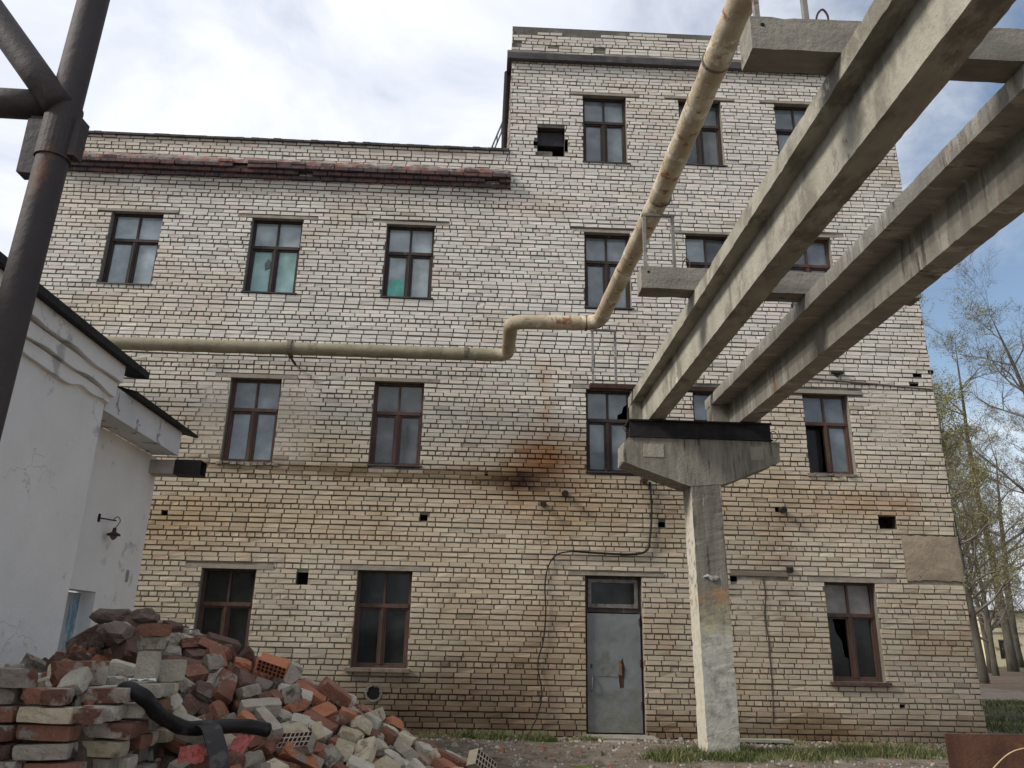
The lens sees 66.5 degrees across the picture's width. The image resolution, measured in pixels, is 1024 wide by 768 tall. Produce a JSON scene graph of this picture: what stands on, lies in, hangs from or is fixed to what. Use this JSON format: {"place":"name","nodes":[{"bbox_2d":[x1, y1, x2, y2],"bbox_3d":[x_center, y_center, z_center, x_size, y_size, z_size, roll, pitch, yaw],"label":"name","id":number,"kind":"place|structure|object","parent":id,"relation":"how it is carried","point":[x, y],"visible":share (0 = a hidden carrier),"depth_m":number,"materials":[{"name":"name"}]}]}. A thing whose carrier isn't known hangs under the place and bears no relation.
{"place":"outdoors","nodes":[
{"label":"outdoors","id":0,"kind":"place"},
{"bbox_2d":[0,0,1023,609],"label":"sky","id":1,"kind":"structure","parent":0,"point":[423,72],"materials":[{"name":"white"}]},
{"bbox_2d":[415,667,1023,767],"bbox_3d":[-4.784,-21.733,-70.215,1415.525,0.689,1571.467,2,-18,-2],"label":"ground","id":2,"kind":"structure","parent":0,"point":[1006,685],"depth_m":9.58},
{"bbox_2d":[0,0,109,439],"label":"pipe post","id":3,"kind":"object","parent":2,"relation":"on","point":[48,104],"visible":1,"depth_m":4.28,"materials":[{"name":"metal"}]},
{"bbox_2d":[0,251,206,666],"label":"white outbuilding","id":4,"kind":"structure","parent":2,"relation":"on","point":[71,469],"depth_m":7.53,"materials":[{"name":"paint"}]},
{"bbox_2d":[57,592,80,651],"bbox_3d":[-4.898,3.156,8.033,0.040,2.000,1.040,2,-18,-2],"label":"door","id":5,"kind":"structure","parent":4,"relation":"in","point":[72,604],"depth_m":8.61,"materials":[{"name":"metal"}]},
{"bbox_2d":[0,615,467,767],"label":"brick rubble","id":6,"kind":"object","parent":2,"relation":"on","point":[161,755],"visible":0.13,"depth_m":4.53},
{"bbox_2d":[0,759,25,767],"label":"brick","id":7,"kind":"object","parent":6,"relation":"on","point":[10,763],"visible":0.72,"depth_m":3.65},
{"bbox_2d":[0,742,18,759],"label":"brick","id":8,"kind":"object","parent":7,"relation":"on","point":[6,748],"visible":0.74,"depth_m":3.67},
{"bbox_2d":[0,723,18,741],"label":"brick","id":9,"kind":"object","parent":8,"relation":"on","point":[7,732],"visible":0.95,"depth_m":3.69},
{"bbox_2d":[0,705,26,721],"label":"brick","id":10,"kind":"object","parent":9,"relation":"on","point":[8,713],"visible":0.64,"depth_m":3.72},
{"bbox_2d":[0,687,22,703],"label":"brick","id":11,"kind":"object","parent":10,"relation":"on","point":[9,695],"visible":0.69,"depth_m":3.77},
{"bbox_2d":[0,667,37,687],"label":"brick","id":12,"kind":"object","parent":11,"relation":"on","point":[10,677],"visible":1,"depth_m":3.77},
{"bbox_2d":[20,653,46,672],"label":"brick","id":13,"kind":"object","parent":6,"relation":"on","point":[29,661],"visible":0.37,"depth_m":4.88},
{"bbox_2d":[23,761,86,767],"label":"brick","id":14,"kind":"object","parent":6,"relation":"on","point":[60,764],"visible":1,"depth_m":3.68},
{"bbox_2d":[12,742,77,760],"bbox_3d":[-2.235,1.758,3.742,0.253,0.070,0.123,1,-19,-6],"label":"brick","id":15,"kind":"object","parent":14,"relation":"on","point":[47,751],"visible":1,"depth_m":3.69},
{"bbox_2d":[16,723,80,741],"bbox_3d":[-2.240,1.683,3.776,0.253,0.071,0.123,3,-21,-3],"label":"brick","id":16,"kind":"object","parent":15,"relation":"on","point":[47,732],"visible":0.99,"depth_m":3.72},
{"bbox_2d":[16,706,73,723],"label":"brick","id":17,"kind":"object","parent":16,"relation":"on","point":[50,714],"visible":0.85,"depth_m":3.72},
{"bbox_2d":[21,687,55,703],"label":"brick","id":18,"kind":"object","parent":17,"relation":"on","point":[30,695],"visible":0.66,"depth_m":3.77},
{"bbox_2d":[40,687,74,705],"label":"brick","id":19,"kind":"object","parent":17,"relation":"on","point":[56,696],"visible":1,"depth_m":3.74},
{"bbox_2d":[65,685,98,704],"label":"brick","id":20,"kind":"object","parent":6,"relation":"on","point":[75,697],"visible":0.06,"depth_m":3.97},
{"bbox_2d":[49,661,91,686],"bbox_3d":[-2.287,1.499,4.037,0.190,0.123,0.070,15,-23,-35],"label":"brick","id":21,"kind":"object","parent":20,"relation":"on","point":[60,670],"visible":0.62,"depth_m":4.00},
{"bbox_2d":[73,661,109,684],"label":"brick","id":22,"kind":"object","parent":20,"relation":"on","point":[99,670],"visible":0.56,"depth_m":4.16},
{"bbox_2d":[65,624,102,649],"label":"brick","id":23,"kind":"object","parent":6,"relation":"on","point":[77,639],"visible":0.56,"depth_m":5.54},
{"bbox_2d":[72,705,110,724],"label":"brick","id":24,"kind":"object","parent":6,"relation":"on","point":[88,714],"visible":1,"depth_m":3.75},
{"bbox_2d":[77,685,132,702],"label":"brick","id":25,"kind":"object","parent":6,"relation":"on","point":[107,694],"visible":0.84,"depth_m":3.92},
{"bbox_2d":[56,666,92,695],"bbox_3d":[-2.204,1.502,3.933,0.127,0.073,0.123,-14,22,3],"label":"brick","id":26,"kind":"object","parent":25,"relation":"on","point":[78,680],"visible":0.84,"depth_m":3.91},
{"bbox_2d":[93,757,119,767],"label":"brick","id":27,"kind":"object","parent":6,"relation":"on","point":[101,762],"visible":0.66,"depth_m":3.85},
{"bbox_2d":[82,738,129,757],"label":"brick","id":28,"kind":"object","parent":27,"relation":"on","point":[108,748],"visible":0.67,"depth_m":3.84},
{"bbox_2d":[81,721,139,738],"bbox_3d":[-2.023,1.740,3.935,0.253,0.071,0.123,4,-18,-3],"label":"brick","id":29,"kind":"object","parent":28,"relation":"on","point":[119,729],"visible":0.86,"depth_m":3.88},
{"bbox_2d":[94,703,127,720],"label":"brick","id":30,"kind":"object","parent":29,"relation":"on","point":[118,711],"visible":0.58,"depth_m":3.93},
{"bbox_2d":[110,615,160,663],"bbox_3d":[-2.468,1.706,5.145,0.278,0.367,0.184,31,-74,-42],"label":"brick lump","id":31,"kind":"object","parent":6,"relation":"on","point":[128,649],"visible":0.32,"depth_m":5.01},
{"bbox_2d":[89,608,130,623],"bbox_3d":[-2.684,1.549,5.223,0.282,0.100,0.174,0,-12,-15],"label":"masonry lump","id":32,"kind":"object","parent":31,"relation":"on","point":[101,616],"visible":0.86,"depth_m":5.17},
{"bbox_2d":[95,620,135,643],"bbox_3d":[-2.554,1.604,5.050,0.200,0.118,0.189,17,4,20],"label":"masonry lump","id":33,"kind":"object","parent":31,"relation":"on","point":[116,631],"visible":0.97,"depth_m":4.99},
{"bbox_2d":[129,608,158,623],"bbox_3d":[-2.459,1.561,5.240,0.181,0.111,0.195,-23,-34,28],"label":"masonry lump","id":34,"kind":"object","parent":31,"relation":"on","point":[145,615],"visible":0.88,"depth_m":5.17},
{"bbox_2d":[136,763,156,767],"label":"brick","id":35,"kind":"object","parent":6,"relation":"on","point":[146,765],"visible":0.38,"depth_m":4.22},
{"bbox_2d":[133,746,150,761],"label":"brick","id":36,"kind":"object","parent":35,"relation":"on","point":[143,754],"visible":0.34,"depth_m":4.27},
{"bbox_2d":[147,731,158,745],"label":"brick","id":37,"kind":"object","parent":36,"relation":"on","point":[155,737],"visible":0.2,"depth_m":4.29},
{"label":"brick","id":38,"kind":"object","parent":37,"relation":"on","visible":0},
{"bbox_2d":[157,698,170,710],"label":"brick","id":39,"kind":"object","parent":38,"relation":"on","point":[165,703],"visible":0.12,"depth_m":4.37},
{"bbox_2d":[137,683,174,696],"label":"brick","id":40,"kind":"object","parent":39,"relation":"on","point":[169,689],"visible":0.32,"depth_m":4.38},
{"bbox_2d":[133,650,161,682],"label":"brick","id":41,"kind":"object","parent":40,"relation":"on","point":[148,664],"visible":0.95,"depth_m":4.41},
{"bbox_2d":[140,636,166,649],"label":"brick","id":42,"kind":"object","parent":41,"relation":"on","point":[153,642],"visible":0.94,"depth_m":4.45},
{"bbox_2d":[136,624,171,636],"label":"brick","id":43,"kind":"object","parent":42,"relation":"on","point":[161,630],"visible":0.95,"depth_m":4.45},
{"bbox_2d":[177,744,205,764],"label":"brick","id":44,"kind":"object","parent":6,"relation":"on","point":[194,754],"visible":1,"depth_m":4.15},
{"bbox_2d":[113,681,271,736],"bbox_3d":[-1.739,1.799,4.299,0.254,0.331,0.943,-12,-22,35],"label":"rubber hose","id":45,"kind":"object","parent":6,"relation":"on","point":[151,705],"visible":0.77,"depth_m":4.25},
{"bbox_2d":[195,722,229,767],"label":"rubber strip","id":46,"kind":"object","parent":45,"relation":"hanging from","point":[215,744],"visible":0.98,"depth_m":4.18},
{"bbox_2d":[191,680,228,707],"bbox_3d":[-1.950,2.027,5.059,0.253,0.071,0.123,41,7,-21],"label":"brick","id":47,"kind":"object","parent":6,"relation":"on","point":[202,691],"visible":0.44,"depth_m":5.00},
{"bbox_2d":[210,668,237,705],"bbox_3d":[-1.883,1.986,5.116,0.123,0.070,0.253,41,7,-18],"label":"brick","id":48,"kind":"object","parent":6,"relation":"on","point":[224,687],"visible":0.94,"depth_m":5.08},
{"bbox_2d":[227,734,255,754],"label":"brick","id":49,"kind":"object","parent":6,"relation":"on","point":[240,743],"visible":0.97,"depth_m":4.29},
{"bbox_2d":[229,696,253,712],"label":"brick","id":50,"kind":"object","parent":6,"relation":"on","point":[234,706],"visible":0.44,"depth_m":5.07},
{"bbox_2d":[233,683,261,700],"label":"brick","id":51,"kind":"object","parent":50,"relation":"on","point":[247,691],"visible":0.96,"depth_m":5.03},
{"bbox_2d":[237,697,281,718],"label":"brick","id":52,"kind":"object","parent":6,"relation":"on","point":[273,705],"visible":0.65,"depth_m":4.97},
{"bbox_2d":[255,676,273,691],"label":"brick","id":53,"kind":"object","parent":6,"relation":"on","point":[265,684],"visible":0.48,"depth_m":5.46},
{"bbox_2d":[256,651,289,679],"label":"hollow brick","id":54,"kind":"object","parent":53,"relation":"on","point":[273,665],"visible":1,"depth_m":5.41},
{"bbox_2d":[254,706,282,740],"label":"brick","id":55,"kind":"object","parent":6,"relation":"on","point":[263,714],"visible":0.6,"depth_m":4.81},
{"bbox_2d":[273,664,301,686],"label":"brick","id":56,"kind":"object","parent":6,"relation":"on","point":[293,675],"visible":0.61,"depth_m":5.65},
{"bbox_2d":[280,683,302,705],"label":"brick","id":57,"kind":"object","parent":6,"relation":"on","point":[292,693],"visible":0.77,"depth_m":5.35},
{"bbox_2d":[278,741,323,767],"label":"brick","id":58,"kind":"object","parent":6,"relation":"on","point":[288,752],"visible":0.88,"depth_m":4.56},
{"bbox_2d":[276,731,317,755],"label":"hollow brick","id":59,"kind":"object","parent":58,"relation":"on","point":[306,742],"visible":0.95,"depth_m":4.60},
{"bbox_2d":[310,701,338,717],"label":"brick","id":60,"kind":"object","parent":6,"relation":"on","point":[326,709],"visible":0.64,"depth_m":5.46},
{"bbox_2d":[317,743,343,767],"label":"brick","id":61,"kind":"object","parent":6,"relation":"on","point":[331,755],"visible":0.83,"depth_m":4.68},
{"bbox_2d":[318,676,351,706],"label":"brick","id":62,"kind":"object","parent":6,"relation":"on","point":[334,692],"visible":0.97,"depth_m":5.74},
{"bbox_2d":[349,715,372,735],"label":"brick","id":63,"kind":"object","parent":6,"relation":"on","point":[362,724],"visible":0.84,"depth_m":5.38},
{"bbox_2d":[353,736,376,762],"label":"brick","id":64,"kind":"object","parent":6,"relation":"on","point":[365,748],"visible":0.7,"depth_m":4.99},
{"bbox_2d":[466,748,496,767],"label":"hollow brick","id":65,"kind":"object","parent":6,"relation":"on","point":[478,758],"visible":1,"depth_m":5.19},
{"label":"brick","id":66,"kind":"object","parent":6,"relation":"on","visible":0},
{"bbox_2d":[173,710,204,745],"bbox_3d":[-1.878,2.008,4.548,0.253,0.123,0.071,22,1,-1],"label":"brick","id":67,"kind":"object","parent":66,"relation":"on","point":[194,740],"visible":0.31,"depth_m":4.52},
{"bbox_2d":[444,727,562,741],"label":"grass","id":68,"kind":"structure","parent":2,"relation":"on","point":[532,737],"depth_m":10.95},
{"bbox_2d":[40,26,987,743],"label":"factory building","id":69,"kind":"structure","parent":2,"relation":"on","point":[372,532],"depth_m":12.96,"materials":[{"name":"brick"}]},
{"bbox_2d":[96,213,163,285],"bbox_3d":[-6.658,-2.366,13.759,0.959,1.442,0.229,2,-18,-2],"label":"window","id":70,"kind":"structure","parent":69,"relation":"in","point":[133,246],"depth_m":13.82,"materials":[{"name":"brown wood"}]},
{"bbox_2d":[196,568,255,652],"bbox_3d":[-4.384,3.565,11.972,0.826,1.439,0.108,2,-18,-2],"label":"window","id":71,"kind":"structure","parent":69,"relation":"in","point":[226,600],"depth_m":12.01,"materials":[{"name":"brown wood"}]},
{"bbox_2d":[216,379,281,465],"bbox_3d":[-4.252,0.628,12.874,0.988,1.499,0.239,2,-18,-2],"label":"window","id":72,"kind":"structure","parent":69,"relation":"in","point":[254,404],"depth_m":12.93,"materials":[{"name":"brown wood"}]},
{"bbox_2d":[241,220,302,294],"bbox_3d":[-4.195,-2.241,13.824,0.953,1.483,0.229,2,-18,-2],"label":"window","id":73,"kind":"structure","parent":69,"relation":"in","point":[275,245],"depth_m":13.88,"materials":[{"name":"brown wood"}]},
{"bbox_2d":[344,570,411,672],"bbox_3d":[-1.999,3.617,11.971,0.971,1.496,0.274,2,-18,-2],"label":"window","id":74,"kind":"structure","parent":69,"relation":"in","point":[382,617],"depth_m":12.04,"materials":[{"name":"brown wood"}]},
{"bbox_2d":[367,383,423,466],"bbox_3d":[-1.894,0.670,12.967,0.889,1.461,0.229,2,-18,-2],"label":"window","id":75,"kind":"structure","parent":69,"relation":"in","point":[398,407],"depth_m":13.02,"materials":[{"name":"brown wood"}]},
{"bbox_2d":[380,227,434,299],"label":"window","id":76,"kind":"structure","parent":69,"relation":"in","point":[409,251],"depth_m":13.96,"materials":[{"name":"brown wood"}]},
{"bbox_2d":[105,0,752,364],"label":"insulated pipe","id":77,"kind":"object","parent":69,"relation":"attached to","point":[719,53],"visible":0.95,"depth_m":10.61,"materials":[{"name":"metal"}]},
{"bbox_2d":[531,482,652,727],"bbox_3d":[1.275,3.329,12.088,1.924,3.721,0.044,2,-18,-2],"label":"cable","id":78,"kind":"object","parent":69,"relation":"attached to","point":[650,533],"visible":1,"depth_m":12.30,"materials":[{"name":"rubber"}]},
{"bbox_2d":[583,98,629,163],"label":"window","id":79,"kind":"structure","parent":69,"relation":"in","point":[604,130],"depth_m":15.00,"materials":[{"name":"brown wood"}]},
{"bbox_2d":[585,390,631,473],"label":"window","id":80,"kind":"structure","parent":69,"relation":"in","point":[605,433],"depth_m":13.14,"materials":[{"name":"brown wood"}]},
{"bbox_2d":[584,235,633,309],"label":"window","id":81,"kind":"structure","parent":69,"relation":"in","point":[603,253],"depth_m":14.08,"materials":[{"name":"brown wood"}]},
{"bbox_2d":[587,613,642,732],"bbox_3d":[1.558,4.370,11.850,0.824,1.699,0.095,2,-18,-2],"label":"door","id":82,"kind":"structure","parent":69,"relation":"in","point":[614,678],"depth_m":11.86,"materials":[{"name":"paint"}]},
{"bbox_2d":[692,393,711,420],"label":"window","id":83,"kind":"structure","parent":69,"relation":"in","point":[700,414],"depth_m":13.35,"materials":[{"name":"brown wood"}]},
{"bbox_2d":[678,102,727,166],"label":"window","id":84,"kind":"structure","parent":69,"relation":"in","point":[707,147],"depth_m":15.00,"materials":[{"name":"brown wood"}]},
{"bbox_2d":[685,236,725,299],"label":"window","id":85,"kind":"structure","parent":69,"relation":"in","point":[701,251],"depth_m":14.30,"materials":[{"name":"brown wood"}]},
{"bbox_2d":[774,107,806,152],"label":"window","id":86,"kind":"structure","parent":69,"relation":"in","point":[786,118],"depth_m":15.26,"materials":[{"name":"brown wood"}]},
{"bbox_2d":[790,240,829,307],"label":"window","id":87,"kind":"structure","parent":69,"relation":"in","point":[816,257],"depth_m":14.32,"materials":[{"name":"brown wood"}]},
{"bbox_2d":[802,395,859,477],"bbox_3d":[5.321,0.886,13.243,0.878,1.465,0.328,2,-18,-2],"label":"window","id":88,"kind":"structure","parent":69,"relation":"in","point":[828,412],"depth_m":13.30,"materials":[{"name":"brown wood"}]},
{"bbox_2d":[824,582,891,686],"bbox_3d":[5.317,3.888,12.199,0.940,1.547,0.271,2,-18,-2],"label":"window","id":89,"kind":"structure","parent":69,"relation":"in","point":[850,602],"depth_m":12.26,"materials":[{"name":"brown wood"}]},
{"bbox_2d":[412,730,945,749],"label":"grass","id":90,"kind":"structure","parent":2,"relation":"on","point":[586,737],"depth_m":11.16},
{"bbox_2d":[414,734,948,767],"bbox_3d":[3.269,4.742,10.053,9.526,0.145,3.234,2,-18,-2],"label":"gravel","id":91,"kind":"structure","parent":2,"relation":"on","point":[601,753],"depth_m":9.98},
{"bbox_2d":[618,437,779,756],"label":"concrete column","id":92,"kind":"structure","parent":2,"relation":"on","point":[699,473],"depth_m":10.24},
{"bbox_2d":[624,419,772,441],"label":"steel beam","id":93,"kind":"structure","parent":92,"relation":"on","point":[710,430],"depth_m":10.65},
{"bbox_2d":[628,0,1015,419],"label":"concrete beam","id":94,"kind":"structure","parent":93,"relation":"on","point":[898,64],"depth_m":5.25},
{"bbox_2d":[705,64,1023,422],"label":"concrete beam","id":95,"kind":"structure","parent":93,"relation":"on","point":[958,199],"depth_m":6.54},
{"bbox_2d":[589,383,716,392],"bbox_3d":[2.472,0.075,11.196,2.730,0.065,0.100,2,-18,-2],"label":"steel channel","id":96,"kind":"object","parent":95,"relation":"on","point":[630,387],"visible":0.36,"depth_m":11.14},
{"bbox_2d":[591,329,616,383],"bbox_3d":[1.332,-0.394,11.301,0.380,0.846,0.036,2,-18,-2],"label":"pipe stand","id":97,"kind":"object","parent":96,"relation":"on","point":[592,347],"visible":1,"depth_m":11.32,"materials":[{"name":"metal"}]},
{"bbox_2d":[637,258,921,305],"bbox_3d":[2.771,-1.083,8.155,2.905,0.389,0.223,2,-18,-2],"label":"crossbeam","id":98,"kind":"object","parent":95,"relation":"on","point":[682,282],"visible":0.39,"depth_m":8.02,"materials":[{"name":"concrete"}]},
{"bbox_2d":[641,213,675,266],"bbox_3d":[1.550,-1.491,8.236,0.355,0.670,0.036,2,-18,-2],"label":"pipe stand","id":99,"kind":"object","parent":98,"relation":"on","point":[645,215],"visible":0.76,"depth_m":8.26,"materials":[{"name":"metal"}]},
{"bbox_2d":[740,8,1023,82],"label":"crossbeam","id":100,"kind":"object","parent":95,"relation":"on","point":[816,45],"visible":0.59,"depth_m":4.81,"materials":[{"name":"concrete"}]},
{"bbox_2d":[920,279,1023,671],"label":"tree","id":101,"kind":"object","parent":2,"relation":"on","point":[1012,665],"visible":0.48,"depth_m":50.21,"materials":[{"name":"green plant"}]},
{"bbox_2d":[930,245,1023,493],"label":"tree","id":102,"kind":"object","parent":2,"relation":"on","point":[1020,386],"visible":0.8,"depth_m":51.39,"materials":[{"name":"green plant"}]},
{"bbox_2d":[932,374,1023,683],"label":"tree","id":103,"kind":"object","parent":2,"relation":"on","point":[983,675],"visible":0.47,"depth_m":31.73,"materials":[{"name":"green plant"}]},
{"bbox_2d":[941,423,1023,672],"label":"tree","id":104,"kind":"object","parent":2,"relation":"on","point":[986,647],"visible":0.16,"depth_m":43.06,"materials":[{"name":"green plant"}]},
{"bbox_2d":[943,421,1023,678],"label":"tree","id":105,"kind":"object","parent":2,"relation":"on","point":[971,567],"visible":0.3,"depth_m":33.81,"materials":[{"name":"green plant"}]},
{"bbox_2d":[944,436,1023,675],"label":"tree","id":106,"kind":"object","parent":2,"relation":"on","point":[989,639],"visible":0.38,"depth_m":39.38,"materials":[{"name":"green plant"}]},
{"bbox_2d":[944,733,1023,767],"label":"rusty sheet","id":107,"kind":"object","parent":2,"relation":"on","point":[977,750],"visible":1,"depth_m":8.87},
{"bbox_2d":[959,416,1023,667],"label":"tree","id":108,"kind":"object","parent":2,"relation":"on","point":[1019,655],"visible":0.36,"depth_m":61.72,"materials":[{"name":"green plant"}]},
{"bbox_2d":[971,402,1023,649],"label":"tree","id":109,"kind":"object","parent":2,"relation":"on","point":[1013,423],"visible":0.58,"depth_m":55.84,"materials":[{"name":"green plant"}]},
{"bbox_2d":[977,610,1023,666],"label":"house","id":110,"kind":"structure","parent":2,"relation":"on","point":[1000,652],"depth_m":60.98,"materials":[{"name":"paint"}]},
{"bbox_2d":[635,740,947,763],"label":"grass","id":111,"kind":"structure","parent":0,"point":[678,754],"depth_m":9.50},
{"bbox_2d":[982,698,1023,734],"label":"hedge","id":112,"kind":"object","parent":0,"point":[1002,726],"depth_m":16.75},
{"label":"brick","id":113,"kind":"object","parent":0,"visible":0},
{"bbox_2d":[185,664,208,683],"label":"brick","id":114,"kind":"object","parent":113,"relation":"on","point":[194,673],"visible":0.6,"depth_m":5.17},
{"bbox_2d":[202,653,224,672],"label":"brick","id":115,"kind":"object","parent":113,"relation":"on","point":[213,663],"visible":0.81,"depth_m":5.38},
{"label":"brick","id":116,"kind":"object","parent":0,"visible":0},
{"bbox_2d":[132,681,178,695],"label":"brick","id":117,"kind":"object","parent":116,"relation":"on","point":[176,685],"visible":0.16,"depth_m":4.54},
{"bbox_2d":[157,659,186,681],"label":"brick","id":118,"kind":"object","parent":117,"relation":"on","point":[172,671],"visible":0.73,"depth_m":4.55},
{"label":"brick","id":119,"kind":"object","parent":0,"visible":0},
{"bbox_2d":[129,733,152,748],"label":"brick","id":120,"kind":"object","parent":119,"relation":"on","point":[141,741],"visible":0.37,"depth_m":4.12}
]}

